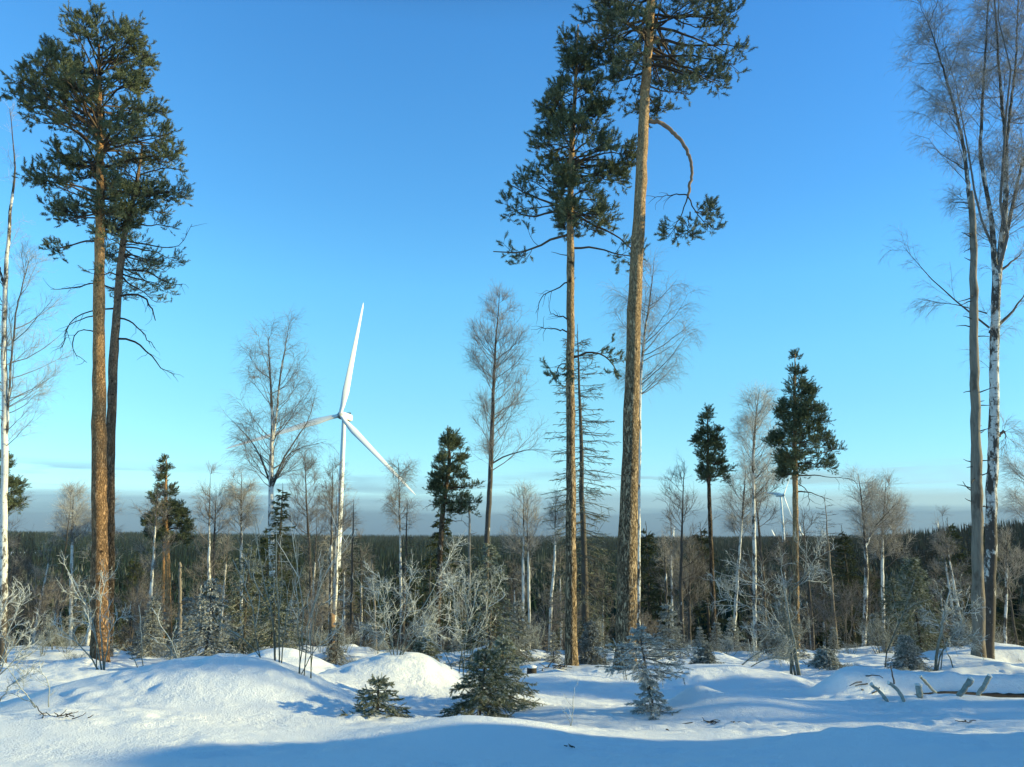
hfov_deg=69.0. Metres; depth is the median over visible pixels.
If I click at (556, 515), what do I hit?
birch tree
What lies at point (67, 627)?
birch tree
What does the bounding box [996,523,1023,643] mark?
birch tree
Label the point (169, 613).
frosted shrub
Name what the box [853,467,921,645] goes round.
birch tree
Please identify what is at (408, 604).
spruce tree
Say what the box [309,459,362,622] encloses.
birch tree
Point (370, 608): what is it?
spruce tree
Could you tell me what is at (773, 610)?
spruce tree
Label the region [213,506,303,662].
frosted shrub
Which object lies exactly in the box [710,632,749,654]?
frosted shrub
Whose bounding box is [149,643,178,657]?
frosted shrub
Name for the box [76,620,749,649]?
birch wood
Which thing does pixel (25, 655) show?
frosted shrub
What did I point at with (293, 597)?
birch tree
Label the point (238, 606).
leafless tree
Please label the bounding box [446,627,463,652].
spruce tree
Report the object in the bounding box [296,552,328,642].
birch tree
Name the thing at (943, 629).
frosted shrub
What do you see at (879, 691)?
cut stick
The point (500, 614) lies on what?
spruce tree
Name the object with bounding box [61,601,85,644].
spruce tree
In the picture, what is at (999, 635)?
frosted shrub
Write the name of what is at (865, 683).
twig pile
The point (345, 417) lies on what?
wind turbine
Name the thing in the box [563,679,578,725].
frosted shrub
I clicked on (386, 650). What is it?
frosted shrub
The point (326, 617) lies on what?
birch tree
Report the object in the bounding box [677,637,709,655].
frosted shrub
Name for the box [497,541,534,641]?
birch tree
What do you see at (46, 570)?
birch tree
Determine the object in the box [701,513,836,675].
frosted shrub
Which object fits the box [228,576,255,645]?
spruce tree
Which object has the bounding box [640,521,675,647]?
spruce tree
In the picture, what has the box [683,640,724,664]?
spruce tree
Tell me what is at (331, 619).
dead snag
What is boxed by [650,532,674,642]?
leafless tree
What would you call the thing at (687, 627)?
birch tree
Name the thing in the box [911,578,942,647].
spruce tree
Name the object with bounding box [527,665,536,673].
tree stump
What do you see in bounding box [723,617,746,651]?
spruce tree
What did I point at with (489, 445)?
leafless tree
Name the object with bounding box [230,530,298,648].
spruce tree
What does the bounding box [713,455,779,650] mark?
birch tree
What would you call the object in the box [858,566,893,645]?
spruce tree
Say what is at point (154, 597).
spruce tree
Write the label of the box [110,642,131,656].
frosted shrub
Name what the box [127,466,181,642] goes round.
birch tree
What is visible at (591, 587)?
leafless tree
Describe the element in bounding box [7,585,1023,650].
spruce wood
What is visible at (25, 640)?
spruce tree
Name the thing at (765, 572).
leafless tree
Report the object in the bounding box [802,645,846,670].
spruce tree
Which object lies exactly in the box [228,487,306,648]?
spruce tree
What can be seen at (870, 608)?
leafless tree
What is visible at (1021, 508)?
birch tree
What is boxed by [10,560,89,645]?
frosted shrub
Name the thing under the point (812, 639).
leafless tree
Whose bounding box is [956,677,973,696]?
cut stick
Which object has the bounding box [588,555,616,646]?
birch tree
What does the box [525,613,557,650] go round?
frosted shrub
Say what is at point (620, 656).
frosted shrub
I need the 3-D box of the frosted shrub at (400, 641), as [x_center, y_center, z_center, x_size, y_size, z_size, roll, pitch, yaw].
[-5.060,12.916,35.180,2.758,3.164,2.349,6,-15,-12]
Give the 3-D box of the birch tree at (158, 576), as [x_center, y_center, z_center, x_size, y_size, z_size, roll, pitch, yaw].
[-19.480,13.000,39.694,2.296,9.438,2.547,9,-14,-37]
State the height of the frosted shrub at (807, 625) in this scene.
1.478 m
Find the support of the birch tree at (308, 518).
on the snow ground
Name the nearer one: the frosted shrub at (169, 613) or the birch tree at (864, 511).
the frosted shrub at (169, 613)
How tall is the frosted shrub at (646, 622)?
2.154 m
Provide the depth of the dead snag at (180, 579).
25.05 m
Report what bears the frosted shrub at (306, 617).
on the snow ground
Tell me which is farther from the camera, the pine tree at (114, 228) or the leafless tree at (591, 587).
the leafless tree at (591, 587)
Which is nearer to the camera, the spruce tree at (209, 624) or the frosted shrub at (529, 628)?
the spruce tree at (209, 624)
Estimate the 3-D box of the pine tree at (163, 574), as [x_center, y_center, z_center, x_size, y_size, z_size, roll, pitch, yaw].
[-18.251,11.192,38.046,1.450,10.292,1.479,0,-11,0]
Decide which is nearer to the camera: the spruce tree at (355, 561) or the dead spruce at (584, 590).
the dead spruce at (584, 590)
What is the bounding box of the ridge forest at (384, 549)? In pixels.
[7,518,1023,572]
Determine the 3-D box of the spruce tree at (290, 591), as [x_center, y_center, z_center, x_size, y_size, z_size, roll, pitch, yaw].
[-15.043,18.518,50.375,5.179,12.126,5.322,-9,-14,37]
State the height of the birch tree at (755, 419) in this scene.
12.404 m
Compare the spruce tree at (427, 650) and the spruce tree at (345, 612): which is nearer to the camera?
the spruce tree at (427, 650)
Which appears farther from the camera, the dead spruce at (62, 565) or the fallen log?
the dead spruce at (62, 565)
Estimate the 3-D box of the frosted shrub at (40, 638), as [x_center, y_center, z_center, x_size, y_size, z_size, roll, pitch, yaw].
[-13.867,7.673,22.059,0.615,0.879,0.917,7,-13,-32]
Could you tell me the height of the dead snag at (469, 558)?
7.215 m
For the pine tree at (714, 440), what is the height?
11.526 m
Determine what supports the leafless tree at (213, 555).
on the snow ground
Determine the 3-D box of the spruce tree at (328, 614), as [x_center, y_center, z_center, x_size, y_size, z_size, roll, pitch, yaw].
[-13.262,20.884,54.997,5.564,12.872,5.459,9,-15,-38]
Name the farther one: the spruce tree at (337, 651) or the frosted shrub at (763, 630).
the frosted shrub at (763, 630)
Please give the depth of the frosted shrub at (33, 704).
8.40 m
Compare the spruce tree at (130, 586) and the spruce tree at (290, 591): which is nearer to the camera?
the spruce tree at (130, 586)
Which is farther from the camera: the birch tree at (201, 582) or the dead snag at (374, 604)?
the birch tree at (201, 582)
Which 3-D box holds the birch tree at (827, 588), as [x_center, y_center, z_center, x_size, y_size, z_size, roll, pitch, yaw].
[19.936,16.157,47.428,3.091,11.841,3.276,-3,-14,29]
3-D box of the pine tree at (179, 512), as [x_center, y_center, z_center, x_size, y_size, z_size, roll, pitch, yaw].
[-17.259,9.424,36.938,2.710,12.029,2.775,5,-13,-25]
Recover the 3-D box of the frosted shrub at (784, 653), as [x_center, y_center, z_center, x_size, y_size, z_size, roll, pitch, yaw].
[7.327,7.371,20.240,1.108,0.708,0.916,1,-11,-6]
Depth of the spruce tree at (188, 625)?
20.14 m
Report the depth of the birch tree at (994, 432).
21.57 m
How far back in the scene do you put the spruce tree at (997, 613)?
39.55 m
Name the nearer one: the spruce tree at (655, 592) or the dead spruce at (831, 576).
the dead spruce at (831, 576)
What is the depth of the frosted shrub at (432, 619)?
11.81 m
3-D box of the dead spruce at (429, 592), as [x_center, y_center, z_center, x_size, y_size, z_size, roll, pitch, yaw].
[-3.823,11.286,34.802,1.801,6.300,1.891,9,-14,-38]
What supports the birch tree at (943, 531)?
on the snow ground
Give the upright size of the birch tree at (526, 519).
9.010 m
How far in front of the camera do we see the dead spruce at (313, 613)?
35.07 m
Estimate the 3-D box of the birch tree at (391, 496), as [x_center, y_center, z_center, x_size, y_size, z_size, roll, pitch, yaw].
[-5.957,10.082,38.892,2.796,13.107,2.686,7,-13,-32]
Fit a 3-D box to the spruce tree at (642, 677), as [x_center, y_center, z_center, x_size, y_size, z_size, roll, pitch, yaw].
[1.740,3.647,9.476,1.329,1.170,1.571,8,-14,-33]
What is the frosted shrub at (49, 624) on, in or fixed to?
on the snow ground
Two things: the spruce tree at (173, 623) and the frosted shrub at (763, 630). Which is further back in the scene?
the spruce tree at (173, 623)
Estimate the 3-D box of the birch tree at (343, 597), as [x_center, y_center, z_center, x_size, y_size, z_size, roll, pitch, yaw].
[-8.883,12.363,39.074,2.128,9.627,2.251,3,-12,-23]
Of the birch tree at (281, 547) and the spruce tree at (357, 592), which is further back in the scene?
the spruce tree at (357, 592)
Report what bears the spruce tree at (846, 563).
on the snow ground
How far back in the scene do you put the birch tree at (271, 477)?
33.11 m
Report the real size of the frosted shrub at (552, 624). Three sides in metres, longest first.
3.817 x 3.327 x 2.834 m
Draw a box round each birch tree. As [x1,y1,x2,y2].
[0,100,82,662]
[7,454,34,605]
[7,538,28,646]
[7,603,16,639]
[21,519,64,644]
[47,477,91,645]
[57,607,83,643]
[68,604,89,644]
[73,472,127,645]
[113,608,127,647]
[123,573,160,640]
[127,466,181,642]
[128,540,172,620]
[182,460,237,632]
[183,536,221,641]
[200,514,239,645]
[211,463,265,645]
[215,305,347,646]
[217,593,234,647]
[258,502,299,624]
[279,446,324,644]
[286,577,306,624]
[291,506,338,645]
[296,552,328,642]
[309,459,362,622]
[310,454,365,633]
[314,484,361,628]
[314,580,328,644]
[315,526,353,644]
[325,530,360,645]
[339,526,382,647]
[379,453,427,649]
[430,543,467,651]
[497,477,554,648]
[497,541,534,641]
[512,527,550,632]
[540,484,565,650]
[540,531,579,649]
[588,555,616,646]
[599,244,710,649]
[640,578,654,632]
[647,507,694,638]
[663,533,702,646]
[677,606,697,642]
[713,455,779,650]
[723,379,790,649]
[760,518,813,624]
[789,554,823,649]
[810,548,842,647]
[834,463,914,646]
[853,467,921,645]
[879,0,1023,658]
[896,552,936,639]
[922,547,956,647]
[926,512,968,645]
[927,504,971,642]
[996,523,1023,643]
[997,425,1023,524]
[1018,591,1023,642]
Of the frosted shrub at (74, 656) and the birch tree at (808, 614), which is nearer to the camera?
the frosted shrub at (74, 656)
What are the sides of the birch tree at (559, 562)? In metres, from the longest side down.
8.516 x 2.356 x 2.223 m
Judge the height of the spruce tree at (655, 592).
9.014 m
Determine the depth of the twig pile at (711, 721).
8.77 m
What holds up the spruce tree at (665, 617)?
on the snow ground
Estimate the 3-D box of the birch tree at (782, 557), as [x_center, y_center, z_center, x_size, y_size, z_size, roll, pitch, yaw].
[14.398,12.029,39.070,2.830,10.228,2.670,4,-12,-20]
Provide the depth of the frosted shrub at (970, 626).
24.69 m
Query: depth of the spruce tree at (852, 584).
39.85 m
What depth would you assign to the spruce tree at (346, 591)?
52.14 m
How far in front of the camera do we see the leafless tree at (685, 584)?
31.83 m
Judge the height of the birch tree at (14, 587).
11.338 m
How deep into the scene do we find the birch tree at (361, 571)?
42.00 m
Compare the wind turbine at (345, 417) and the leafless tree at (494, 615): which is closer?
the leafless tree at (494, 615)
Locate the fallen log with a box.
[914,691,1023,697]
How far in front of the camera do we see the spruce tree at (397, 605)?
41.10 m
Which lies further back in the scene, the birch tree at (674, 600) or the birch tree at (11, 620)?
the birch tree at (11, 620)
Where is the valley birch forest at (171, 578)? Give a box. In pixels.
[10,535,1023,635]
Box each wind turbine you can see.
[226,303,415,592]
[766,476,791,537]
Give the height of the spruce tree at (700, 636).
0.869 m
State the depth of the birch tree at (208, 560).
34.60 m
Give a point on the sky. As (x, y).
(343, 155)
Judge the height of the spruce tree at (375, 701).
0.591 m
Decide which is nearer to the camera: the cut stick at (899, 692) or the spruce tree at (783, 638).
the cut stick at (899, 692)
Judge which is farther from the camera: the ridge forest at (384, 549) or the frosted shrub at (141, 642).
the ridge forest at (384, 549)
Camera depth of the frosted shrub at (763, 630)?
22.13 m
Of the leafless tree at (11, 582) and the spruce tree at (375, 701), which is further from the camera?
the leafless tree at (11, 582)
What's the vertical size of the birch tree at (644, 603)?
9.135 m
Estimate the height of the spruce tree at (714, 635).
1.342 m
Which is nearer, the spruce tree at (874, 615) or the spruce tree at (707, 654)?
the spruce tree at (707, 654)
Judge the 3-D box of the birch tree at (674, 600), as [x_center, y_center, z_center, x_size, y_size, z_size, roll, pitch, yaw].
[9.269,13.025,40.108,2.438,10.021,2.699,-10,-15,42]
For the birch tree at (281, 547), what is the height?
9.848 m
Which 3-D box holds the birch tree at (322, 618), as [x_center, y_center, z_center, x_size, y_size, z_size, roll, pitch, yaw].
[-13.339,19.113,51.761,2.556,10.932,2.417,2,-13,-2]
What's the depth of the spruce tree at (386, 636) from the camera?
28.17 m
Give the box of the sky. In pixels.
[0,0,1023,537]
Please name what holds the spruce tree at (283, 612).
on the snow ground
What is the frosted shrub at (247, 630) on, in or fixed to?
on the snow ground
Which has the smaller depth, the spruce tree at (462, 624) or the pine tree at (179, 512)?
the pine tree at (179, 512)
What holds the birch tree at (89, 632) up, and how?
on the snow ground
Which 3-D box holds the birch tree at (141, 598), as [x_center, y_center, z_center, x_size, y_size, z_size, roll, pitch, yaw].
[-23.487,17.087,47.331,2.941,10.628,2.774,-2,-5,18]
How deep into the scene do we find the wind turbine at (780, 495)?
2273.44 m
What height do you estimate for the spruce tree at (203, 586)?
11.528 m
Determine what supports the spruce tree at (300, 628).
on the snow ground
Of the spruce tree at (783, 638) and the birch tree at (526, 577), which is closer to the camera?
the spruce tree at (783, 638)
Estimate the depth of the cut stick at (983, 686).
9.98 m
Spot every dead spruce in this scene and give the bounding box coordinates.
[40,507,73,646]
[303,577,323,645]
[333,500,367,645]
[377,499,421,651]
[416,560,434,640]
[538,596,546,650]
[541,325,620,655]
[809,495,852,647]
[1001,558,1023,645]
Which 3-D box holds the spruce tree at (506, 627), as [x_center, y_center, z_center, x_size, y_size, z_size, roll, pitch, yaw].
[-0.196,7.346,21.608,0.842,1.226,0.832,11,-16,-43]
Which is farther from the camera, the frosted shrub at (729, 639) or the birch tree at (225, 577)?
the birch tree at (225, 577)
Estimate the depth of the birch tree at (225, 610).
46.61 m
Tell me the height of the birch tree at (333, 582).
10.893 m
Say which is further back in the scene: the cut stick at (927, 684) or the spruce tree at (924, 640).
the spruce tree at (924, 640)
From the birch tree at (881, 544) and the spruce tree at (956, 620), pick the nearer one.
the spruce tree at (956, 620)
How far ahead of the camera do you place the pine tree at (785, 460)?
26.82 m
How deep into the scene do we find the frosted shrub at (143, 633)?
26.52 m
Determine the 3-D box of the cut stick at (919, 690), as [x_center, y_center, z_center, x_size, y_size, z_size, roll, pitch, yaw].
[5.379,4.085,9.848,0.096,0.248,0.091,0,-11,0]
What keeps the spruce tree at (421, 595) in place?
on the snow ground
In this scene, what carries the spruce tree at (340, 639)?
on the snow ground
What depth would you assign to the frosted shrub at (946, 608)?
16.74 m
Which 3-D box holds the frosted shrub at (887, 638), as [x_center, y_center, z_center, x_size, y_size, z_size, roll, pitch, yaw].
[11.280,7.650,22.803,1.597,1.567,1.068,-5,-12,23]
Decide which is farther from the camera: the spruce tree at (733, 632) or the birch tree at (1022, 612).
the birch tree at (1022, 612)
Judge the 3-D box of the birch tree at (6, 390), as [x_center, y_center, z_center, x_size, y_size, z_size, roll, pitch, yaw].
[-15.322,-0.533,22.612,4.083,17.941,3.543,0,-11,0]
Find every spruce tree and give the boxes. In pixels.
[20,581,49,646]
[20,634,30,649]
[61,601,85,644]
[113,556,147,649]
[125,595,172,655]
[128,600,170,659]
[162,595,201,649]
[163,578,241,659]
[163,615,198,658]
[165,619,177,647]
[193,540,236,646]
[213,544,273,653]
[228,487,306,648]
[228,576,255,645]
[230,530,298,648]
[242,576,303,653]
[276,596,312,652]
[283,573,306,640]
[295,610,307,644]
[317,563,356,641]
[319,585,342,642]
[320,620,354,665]
[322,545,366,643]
[322,557,364,646]
[326,635,344,660]
[337,582,356,643]
[339,673,411,718]
[345,577,373,644]
[356,571,389,649]
[377,631,389,650]
[383,573,415,649]
[390,571,418,650]
[400,511,475,651]
[405,576,426,647]
[410,635,442,660]
[437,644,523,717]
[443,538,535,666]
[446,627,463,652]
[447,605,474,647]
[461,635,545,712]
[491,593,507,636]
[498,617,511,637]
[503,598,542,661]
[541,631,563,663]
[578,619,612,664]
[593,623,703,719]
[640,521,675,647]
[641,549,680,647]
[647,602,688,660]
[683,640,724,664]
[684,524,745,651]
[689,627,706,654]
[709,621,726,652]
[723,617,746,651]
[757,586,775,647]
[757,629,772,649]
[760,591,814,658]
[772,627,793,657]
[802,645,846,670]
[807,576,840,649]
[819,525,881,647]
[824,627,843,652]
[832,574,868,648]
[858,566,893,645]
[860,613,888,646]
[862,576,930,646]
[874,555,952,651]
[878,632,894,652]
[884,634,939,671]
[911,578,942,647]
[934,517,1000,642]
[945,604,971,648]
[958,526,1023,645]
[997,601,1023,643]
[1011,612,1023,643]
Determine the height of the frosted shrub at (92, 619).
2.646 m
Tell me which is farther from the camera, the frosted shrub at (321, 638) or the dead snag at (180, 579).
the dead snag at (180, 579)
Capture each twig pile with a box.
[36,705,92,718]
[539,655,571,670]
[682,717,740,723]
[850,675,882,693]
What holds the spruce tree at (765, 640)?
on the snow ground
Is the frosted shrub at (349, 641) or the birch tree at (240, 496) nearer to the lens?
the frosted shrub at (349, 641)
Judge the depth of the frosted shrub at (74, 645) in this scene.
22.32 m
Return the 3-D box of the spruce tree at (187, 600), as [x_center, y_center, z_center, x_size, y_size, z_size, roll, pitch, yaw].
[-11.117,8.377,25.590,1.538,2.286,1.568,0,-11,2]
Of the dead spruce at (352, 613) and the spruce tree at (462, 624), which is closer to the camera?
the dead spruce at (352, 613)
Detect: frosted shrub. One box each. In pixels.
[0,579,51,700]
[0,647,56,707]
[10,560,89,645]
[24,631,48,644]
[32,627,55,655]
[42,612,77,649]
[48,550,134,669]
[51,631,88,652]
[53,640,72,648]
[60,651,87,659]
[87,575,172,650]
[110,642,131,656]
[123,603,143,666]
[126,619,155,639]
[129,623,157,648]
[136,591,182,633]
[148,607,179,659]
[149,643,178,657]
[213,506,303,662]
[224,617,268,649]
[277,506,355,678]
[296,594,344,645]
[308,625,336,652]
[325,629,359,652]
[335,612,374,646]
[352,531,476,654]
[365,641,386,653]
[378,628,424,651]
[380,643,409,652]
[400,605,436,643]
[406,619,463,652]
[407,555,516,674]
[504,631,526,652]
[516,618,539,645]
[520,620,548,649]
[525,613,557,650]
[531,587,581,650]
[543,584,592,649]
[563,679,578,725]
[577,614,604,644]
[614,642,627,679]
[640,608,671,644]
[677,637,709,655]
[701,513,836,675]
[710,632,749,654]
[741,626,806,666]
[746,616,781,653]
[746,650,770,660]
[767,642,805,659]
[770,626,820,650]
[779,610,815,645]
[799,573,891,648]
[842,640,859,653]
[854,612,907,653]
[881,577,931,665]
[916,574,989,670]
[925,611,959,645]
[965,615,971,639]
[971,629,1018,644]
[995,622,1005,643]
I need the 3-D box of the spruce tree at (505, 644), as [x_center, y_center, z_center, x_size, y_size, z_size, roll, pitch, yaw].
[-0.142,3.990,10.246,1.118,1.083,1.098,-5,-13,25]
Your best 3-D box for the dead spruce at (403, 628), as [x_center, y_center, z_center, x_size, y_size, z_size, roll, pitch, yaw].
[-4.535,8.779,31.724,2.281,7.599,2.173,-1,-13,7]
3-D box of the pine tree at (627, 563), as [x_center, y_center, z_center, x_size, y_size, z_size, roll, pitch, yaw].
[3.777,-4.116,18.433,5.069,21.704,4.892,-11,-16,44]
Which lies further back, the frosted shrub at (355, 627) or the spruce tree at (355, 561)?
the spruce tree at (355, 561)
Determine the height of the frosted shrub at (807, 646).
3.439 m
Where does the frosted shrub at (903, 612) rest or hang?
on the snow ground
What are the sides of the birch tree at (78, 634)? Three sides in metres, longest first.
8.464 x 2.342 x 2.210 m
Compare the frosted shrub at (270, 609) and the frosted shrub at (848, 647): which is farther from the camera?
the frosted shrub at (848, 647)
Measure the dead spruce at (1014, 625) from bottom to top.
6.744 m
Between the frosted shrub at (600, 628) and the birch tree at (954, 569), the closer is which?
the frosted shrub at (600, 628)
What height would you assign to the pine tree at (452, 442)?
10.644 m
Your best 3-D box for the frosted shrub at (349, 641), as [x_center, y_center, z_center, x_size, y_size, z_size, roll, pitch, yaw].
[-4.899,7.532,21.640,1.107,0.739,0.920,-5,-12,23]
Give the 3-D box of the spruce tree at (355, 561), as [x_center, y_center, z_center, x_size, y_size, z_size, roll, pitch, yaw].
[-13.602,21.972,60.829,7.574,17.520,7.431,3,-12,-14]
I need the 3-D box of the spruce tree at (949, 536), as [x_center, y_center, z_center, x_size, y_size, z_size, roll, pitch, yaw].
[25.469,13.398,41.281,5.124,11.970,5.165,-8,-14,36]
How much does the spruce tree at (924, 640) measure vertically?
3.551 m
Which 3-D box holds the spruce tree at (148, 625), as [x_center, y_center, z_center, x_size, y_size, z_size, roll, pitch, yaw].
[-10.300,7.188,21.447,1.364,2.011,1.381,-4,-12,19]
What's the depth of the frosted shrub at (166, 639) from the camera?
10.39 m
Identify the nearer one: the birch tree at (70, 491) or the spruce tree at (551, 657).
the spruce tree at (551, 657)
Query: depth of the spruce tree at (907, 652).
16.54 m
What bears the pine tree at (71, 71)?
on the snow ground
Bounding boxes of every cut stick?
[869,682,888,701]
[887,680,904,701]
[914,683,922,697]
[919,675,936,693]
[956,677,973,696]
[976,674,991,695]
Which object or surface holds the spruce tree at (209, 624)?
on the snow ground
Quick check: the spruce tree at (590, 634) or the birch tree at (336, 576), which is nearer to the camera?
the spruce tree at (590, 634)
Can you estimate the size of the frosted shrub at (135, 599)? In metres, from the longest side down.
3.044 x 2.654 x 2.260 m
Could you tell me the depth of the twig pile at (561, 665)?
16.56 m
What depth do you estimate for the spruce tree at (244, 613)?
18.22 m
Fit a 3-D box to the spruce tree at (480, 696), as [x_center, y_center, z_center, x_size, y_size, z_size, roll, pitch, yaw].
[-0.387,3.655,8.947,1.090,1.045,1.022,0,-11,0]
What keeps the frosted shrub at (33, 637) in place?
on the snow ground
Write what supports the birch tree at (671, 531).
on the snow ground
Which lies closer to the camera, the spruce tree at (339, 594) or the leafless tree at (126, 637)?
the leafless tree at (126, 637)
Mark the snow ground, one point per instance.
(254, 709)
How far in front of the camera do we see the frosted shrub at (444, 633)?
33.68 m
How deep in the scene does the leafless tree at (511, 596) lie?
43.88 m
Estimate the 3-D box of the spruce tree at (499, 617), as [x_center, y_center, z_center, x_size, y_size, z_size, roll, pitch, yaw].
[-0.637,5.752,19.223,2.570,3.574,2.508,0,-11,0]
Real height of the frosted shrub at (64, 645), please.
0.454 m
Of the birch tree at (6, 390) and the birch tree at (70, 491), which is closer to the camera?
the birch tree at (6, 390)
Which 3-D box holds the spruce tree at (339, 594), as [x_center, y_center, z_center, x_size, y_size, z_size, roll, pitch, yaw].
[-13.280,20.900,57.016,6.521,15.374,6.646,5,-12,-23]
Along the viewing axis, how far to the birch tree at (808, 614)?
42.05 m
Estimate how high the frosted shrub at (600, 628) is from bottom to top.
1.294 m
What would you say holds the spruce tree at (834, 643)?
on the snow ground
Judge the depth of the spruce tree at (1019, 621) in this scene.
47.23 m
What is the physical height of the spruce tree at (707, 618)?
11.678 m
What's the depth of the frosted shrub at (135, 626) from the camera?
27.78 m
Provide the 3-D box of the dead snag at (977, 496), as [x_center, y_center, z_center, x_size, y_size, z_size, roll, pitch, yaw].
[11.857,0.892,19.210,1.568,12.612,0.602,0,-11,0]
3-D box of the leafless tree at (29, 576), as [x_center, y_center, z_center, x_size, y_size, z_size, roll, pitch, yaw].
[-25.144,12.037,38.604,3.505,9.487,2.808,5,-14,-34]
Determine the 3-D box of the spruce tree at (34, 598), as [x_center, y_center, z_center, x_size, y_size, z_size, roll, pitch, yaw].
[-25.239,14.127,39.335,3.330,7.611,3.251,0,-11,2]
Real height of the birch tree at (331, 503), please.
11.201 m
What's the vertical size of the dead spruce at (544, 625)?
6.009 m
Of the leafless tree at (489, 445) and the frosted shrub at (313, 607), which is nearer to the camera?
the frosted shrub at (313, 607)
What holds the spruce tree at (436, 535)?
on the snow ground
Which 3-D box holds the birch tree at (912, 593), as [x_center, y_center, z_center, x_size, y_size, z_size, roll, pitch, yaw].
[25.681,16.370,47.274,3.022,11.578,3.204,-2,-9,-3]
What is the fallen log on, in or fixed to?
on the snow ground
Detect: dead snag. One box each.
[172,562,183,650]
[328,613,335,662]
[370,559,377,649]
[465,503,476,649]
[952,190,994,657]
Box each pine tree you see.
[0,0,187,661]
[0,449,31,514]
[43,126,206,656]
[139,453,196,648]
[148,505,172,648]
[422,425,484,650]
[493,21,649,665]
[569,0,758,669]
[688,403,737,649]
[759,347,857,647]
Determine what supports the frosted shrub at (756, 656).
on the snow ground
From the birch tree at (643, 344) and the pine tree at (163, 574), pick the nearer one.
the birch tree at (643, 344)
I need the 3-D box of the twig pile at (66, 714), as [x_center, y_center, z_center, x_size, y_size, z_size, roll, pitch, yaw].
[-4.344,3.200,7.278,0.560,0.139,0.320,0,-11,0]
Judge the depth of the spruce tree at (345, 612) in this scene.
45.54 m
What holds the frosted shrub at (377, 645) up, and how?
on the snow ground
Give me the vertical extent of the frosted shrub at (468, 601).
2.182 m
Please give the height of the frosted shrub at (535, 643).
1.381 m
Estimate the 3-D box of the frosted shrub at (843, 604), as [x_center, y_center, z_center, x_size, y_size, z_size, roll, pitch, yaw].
[13.581,9.679,30.249,3.366,3.862,2.867,3,-13,-1]
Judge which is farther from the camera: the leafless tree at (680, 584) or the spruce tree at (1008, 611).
the spruce tree at (1008, 611)
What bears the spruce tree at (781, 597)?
on the snow ground
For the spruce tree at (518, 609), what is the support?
on the snow ground
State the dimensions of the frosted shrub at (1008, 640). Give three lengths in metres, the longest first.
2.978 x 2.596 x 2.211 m
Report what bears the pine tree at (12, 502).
on the snow ground
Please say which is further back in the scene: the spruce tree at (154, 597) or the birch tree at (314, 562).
the birch tree at (314, 562)
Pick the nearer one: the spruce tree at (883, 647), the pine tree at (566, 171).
the pine tree at (566, 171)
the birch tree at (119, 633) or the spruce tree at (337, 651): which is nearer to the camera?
the spruce tree at (337, 651)
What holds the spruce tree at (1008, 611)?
on the snow ground
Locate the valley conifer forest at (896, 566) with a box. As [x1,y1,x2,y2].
[8,527,1023,634]
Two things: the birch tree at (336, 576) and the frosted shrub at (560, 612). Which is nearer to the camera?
the frosted shrub at (560, 612)
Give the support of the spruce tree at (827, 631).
on the snow ground
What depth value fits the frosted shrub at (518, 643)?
19.89 m
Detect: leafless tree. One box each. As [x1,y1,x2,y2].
[7,529,39,642]
[8,528,64,645]
[114,558,164,650]
[193,483,235,627]
[219,576,262,646]
[458,277,550,646]
[474,582,509,645]
[492,564,537,644]
[563,545,611,648]
[645,448,719,646]
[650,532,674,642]
[666,528,717,643]
[722,443,800,648]
[729,538,776,649]
[777,505,838,650]
[847,558,890,645]
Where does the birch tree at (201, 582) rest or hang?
on the snow ground
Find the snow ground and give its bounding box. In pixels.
[0,552,1023,766]
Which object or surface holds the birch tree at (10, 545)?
on the snow ground
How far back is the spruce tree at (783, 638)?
21.45 m
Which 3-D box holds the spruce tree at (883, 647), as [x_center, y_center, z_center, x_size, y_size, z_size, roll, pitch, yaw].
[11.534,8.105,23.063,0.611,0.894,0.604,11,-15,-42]
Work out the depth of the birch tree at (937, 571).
46.10 m
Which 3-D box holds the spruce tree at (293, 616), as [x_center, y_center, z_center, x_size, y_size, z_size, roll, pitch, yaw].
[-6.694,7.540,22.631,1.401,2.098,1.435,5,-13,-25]
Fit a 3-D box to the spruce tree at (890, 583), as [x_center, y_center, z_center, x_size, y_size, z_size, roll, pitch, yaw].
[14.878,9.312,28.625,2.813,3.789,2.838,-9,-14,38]
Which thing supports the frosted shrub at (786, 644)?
on the snow ground

